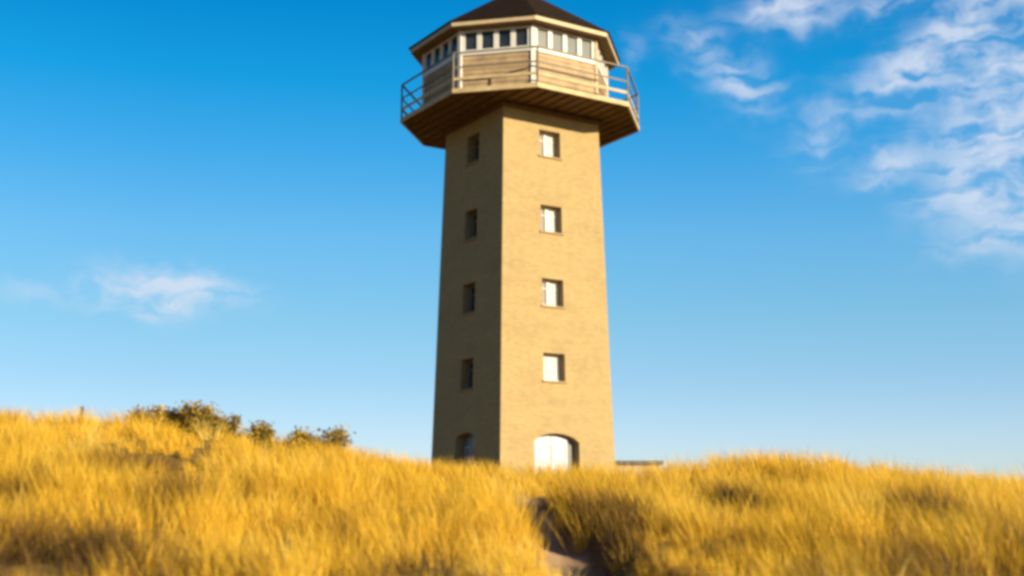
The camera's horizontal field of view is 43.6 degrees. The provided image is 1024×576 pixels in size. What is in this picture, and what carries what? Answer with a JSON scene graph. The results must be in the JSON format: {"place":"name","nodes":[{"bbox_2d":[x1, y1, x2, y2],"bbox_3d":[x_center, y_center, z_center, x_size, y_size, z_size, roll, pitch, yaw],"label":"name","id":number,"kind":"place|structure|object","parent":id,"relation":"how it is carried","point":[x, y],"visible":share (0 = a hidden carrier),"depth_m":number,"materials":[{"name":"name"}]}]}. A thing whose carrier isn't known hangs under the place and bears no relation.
{"place":"outdoors","nodes":[
{"label":"outdoors","id":0,"kind":"place"},
{"bbox_2d":[0,432,1023,575],"bbox_3d":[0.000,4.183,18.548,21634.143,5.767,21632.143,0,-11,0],"label":"ground","id":1,"kind":"structure","parent":0,"point":[591,557],"depth_m":18.22,"materials":[{"name":"beige sand"}]},
{"bbox_2d":[79,406,83,418],"bbox_3d":[-9.472,2.990,28.128,0.090,0.777,0.070,0,-11,0],"label":"wooden stake","id":2,"kind":"object","parent":1,"relation":"on","point":[82,410],"visible":0.34,"depth_m":28.15,"materials":[{"name":"wood"}]},
{"bbox_2d":[122,404,179,432],"bbox_3d":[-8.008,2.970,28.446,1.241,0.740,1.229,0,-11,0],"label":"dune shrub","id":3,"kind":"object","parent":1,"relation":"on","point":[158,412],"visible":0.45,"depth_m":28.30,"materials":[{"name":"green plant"}]},
{"bbox_2d":[158,405,188,426],"bbox_3d":[-7.635,3.044,28.835,1.192,0.808,0.900,-6,-12,28],"label":"dune shrub","id":4,"kind":"object","parent":1,"relation":"on","point":[170,412],"visible":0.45,"depth_m":28.69,"materials":[{"name":"green plant"}]},
{"bbox_2d":[166,399,224,436],"bbox_3d":[-7.047,2.932,28.401,1.239,0.890,1.430,4,-11,-22],"label":"dune shrub","id":5,"kind":"object","parent":1,"relation":"on","point":[194,412],"visible":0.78,"depth_m":28.25,"materials":[{"name":"green plant"}]},
{"bbox_2d":[198,410,248,439],"bbox_3d":[-6.658,3.150,28.764,1.261,0.789,1.150,-8,-13,37],"label":"dune shrub","id":6,"kind":"object","parent":1,"relation":"on","point":[232,424],"visible":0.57,"depth_m":28.66,"materials":[{"name":"green plant"}]},
{"bbox_2d":[241,420,279,446],"bbox_3d":[-5.606,3.282,28.523,0.903,0.655,0.938,0,-11,0],"label":"dune shrub","id":7,"kind":"object","parent":1,"relation":"on","point":[264,431],"visible":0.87,"depth_m":28.34,"materials":[{"name":"green plant"}]},
{"bbox_2d":[279,425,330,455],"bbox_3d":[-4.600,3.429,28.333,1.231,0.777,1.102,0,-11,0],"label":"dune shrub","id":8,"kind":"object","parent":1,"relation":"on","point":[305,434],"visible":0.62,"depth_m":28.26,"materials":[{"name":"green plant"}]},
{"bbox_2d":[315,422,355,453],"bbox_3d":[-3.931,3.488,28.467,0.932,1.009,0.979,0,-11,0],"label":"dune shrub","id":9,"kind":"object","parent":1,"relation":"on","point":[341,436],"visible":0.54,"depth_m":28.39,"materials":[{"name":"green plant"}]},
{"bbox_2d":[0,402,1023,575],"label":"dune grass","id":10,"kind":"structure","parent":1,"relation":"on","point":[984,516],"depth_m":17.92,"materials":[{"name":"yellow plant"}]},
{"bbox_2d":[400,0,639,481],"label":"watchtower","id":11,"kind":"structure","parent":1,"relation":"on","point":[519,116],"depth_m":44.28,"materials":[{"name":"brick"}]},
{"bbox_2d":[424,49,432,72],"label":"cabin window","id":12,"kind":"structure","parent":11,"relation":"in","point":[428,56],"depth_m":46.72,"materials":[{"name":"white paint"}]},
{"bbox_2d":[432,44,440,66],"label":"cabin window","id":13,"kind":"structure","parent":11,"relation":"in","point":[436,50],"depth_m":46.19,"materials":[{"name":"white paint"}]},
{"bbox_2d":[441,38,449,61],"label":"cabin window","id":14,"kind":"structure","parent":11,"relation":"in","point":[445,46],"depth_m":45.66,"materials":[{"name":"white paint"}]},
{"bbox_2d":[449,33,457,57],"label":"cabin window","id":15,"kind":"structure","parent":11,"relation":"in","point":[453,39],"depth_m":45.16,"materials":[{"name":"white paint"}]},
{"bbox_2d":[458,360,472,391],"bbox_3d":[-1.427,3.005,44.080,0.448,1.110,0.960,7,-12,-32],"label":"window","id":16,"kind":"structure","parent":11,"relation":"in","point":[470,363],"depth_m":44.41,"materials":[{"name":"grey paint"}]},
{"bbox_2d":[460,285,474,315],"bbox_3d":[-1.370,0.395,44.602,0.448,1.110,0.960,7,-12,-32],"label":"window","id":17,"kind":"structure","parent":11,"relation":"in","point":[472,288],"depth_m":44.93,"materials":[{"name":"grey paint"}]},
{"bbox_2d":[464,434,473,469],"bbox_3d":[-1.371,6.353,43.491,0.228,2.835,1.240,7,-12,-32],"label":"arched door","id":18,"kind":"structure","parent":11,"relation":"in","point":[469,440],"depth_m":43.79,"materials":[{"name":"grey paint"}]},
{"bbox_2d":[462,212,476,242],"bbox_3d":[-1.315,-2.188,45.120,0.448,1.110,0.960,7,-12,-32],"label":"window","id":19,"kind":"structure","parent":11,"relation":"in","point":[474,216],"depth_m":45.45,"materials":[{"name":"grey paint"}]},
{"bbox_2d":[463,29,478,50],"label":"cabin window","id":20,"kind":"structure","parent":11,"relation":"in","point":[470,37],"depth_m":44.67,"materials":[{"name":"white paint"}]},
{"bbox_2d":[465,137,478,167],"bbox_3d":[-1.256,-4.914,45.665,0.448,1.110,0.960,7,-12,-32],"label":"window","id":21,"kind":"structure","parent":11,"relation":"in","point":[476,144],"depth_m":46.01,"materials":[{"name":"grey paint"}]},
{"bbox_2d":[479,28,495,49],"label":"cabin window","id":22,"kind":"structure","parent":11,"relation":"in","point":[487,37],"depth_m":44.53,"materials":[{"name":"white paint"}]},
{"bbox_2d":[496,27,512,48],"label":"cabin window","id":23,"kind":"structure","parent":11,"relation":"in","point":[504,35],"depth_m":44.40,"materials":[{"name":"white paint"}]},
{"bbox_2d":[513,25,529,46],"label":"cabin window","id":24,"kind":"structure","parent":11,"relation":"in","point":[521,34],"depth_m":44.27,"materials":[{"name":"white paint"}]},
{"bbox_2d":[535,25,549,47],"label":"cabin window","id":25,"kind":"structure","parent":11,"relation":"in","point":[542,35],"depth_m":44.42,"materials":[{"name":"white paint"}]},
{"bbox_2d":[538,132,562,160],"bbox_3d":[1.241,-4.992,45.021,1.000,1.010,0.445,7,-12,-32],"label":"window","id":26,"kind":"structure","parent":11,"relation":"in","point":[546,141],"depth_m":45.20,"materials":[{"name":"white paint"}]},
{"bbox_2d":[540,207,563,235],"bbox_3d":[1.277,-2.333,44.468,1.000,1.010,0.445,7,-12,-32],"label":"window","id":27,"kind":"structure","parent":11,"relation":"in","point":[548,215],"depth_m":44.66,"materials":[{"name":"white paint"}]},
{"bbox_2d":[541,280,565,308],"bbox_3d":[1.311,0.213,43.936,1.000,1.010,0.445,7,-12,-32],"label":"window","id":28,"kind":"structure","parent":11,"relation":"in","point":[550,298],"depth_m":44.12,"materials":[{"name":"white paint"}]},
{"bbox_2d":[534,434,573,475],"bbox_3d":[1.355,6.269,42.834,1.820,2.759,0.226,7,-12,-32],"label":"arched door","id":29,"kind":"structure","parent":11,"relation":"in","point":[554,448],"depth_m":43.00,"materials":[{"name":"white paint"}]},
{"bbox_2d":[542,354,567,383],"bbox_3d":[1.347,2.732,43.414,1.000,1.010,0.445,7,-12,-32],"label":"window","id":30,"kind":"structure","parent":11,"relation":"in","point":[551,363],"depth_m":43.62,"materials":[{"name":"white paint"}]},
{"bbox_2d":[550,29,564,51],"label":"cabin window","id":31,"kind":"structure","parent":11,"relation":"in","point":[557,38],"depth_m":44.76,"materials":[{"name":"white paint"}]},
{"bbox_2d":[565,33,579,54],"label":"cabin window","id":32,"kind":"structure","parent":11,"relation":"in","point":[571,41],"depth_m":45.07,"materials":[{"name":"white paint"}]},
{"bbox_2d":[579,36,593,58],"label":"cabin window","id":33,"kind":"structure","parent":11,"relation":"in","point":[586,46],"depth_m":45.42,"materials":[{"name":"white paint"}]},
{"bbox_2d":[599,49,601,70],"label":"cabin window","id":34,"kind":"structure","parent":11,"relation":"in","point":[600,54],"depth_m":46.72,"materials":[{"name":"white paint"}]},
{"bbox_2d":[602,56,603,74],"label":"cabin window","id":35,"kind":"structure","parent":11,"relation":"in","point":[602,56],"depth_m":47.30,"materials":[{"name":"white paint"}]},
{"bbox_2d":[604,60,606,81],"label":"cabin window","id":36,"kind":"structure","parent":11,"relation":"in","point":[605,73],"depth_m":47.89,"materials":[{"name":"white paint"}]},
{"bbox_2d":[615,461,662,479],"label":"outbuilding","id":37,"kind":"structure","parent":1,"relation":"on","point":[626,465],"depth_m":49.54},
{"bbox_2d":[0,0,1023,480],"label":"sky","id":38,"kind":"structure","parent":0,"point":[813,216],"materials":[{"name":"blue"}]}
]}

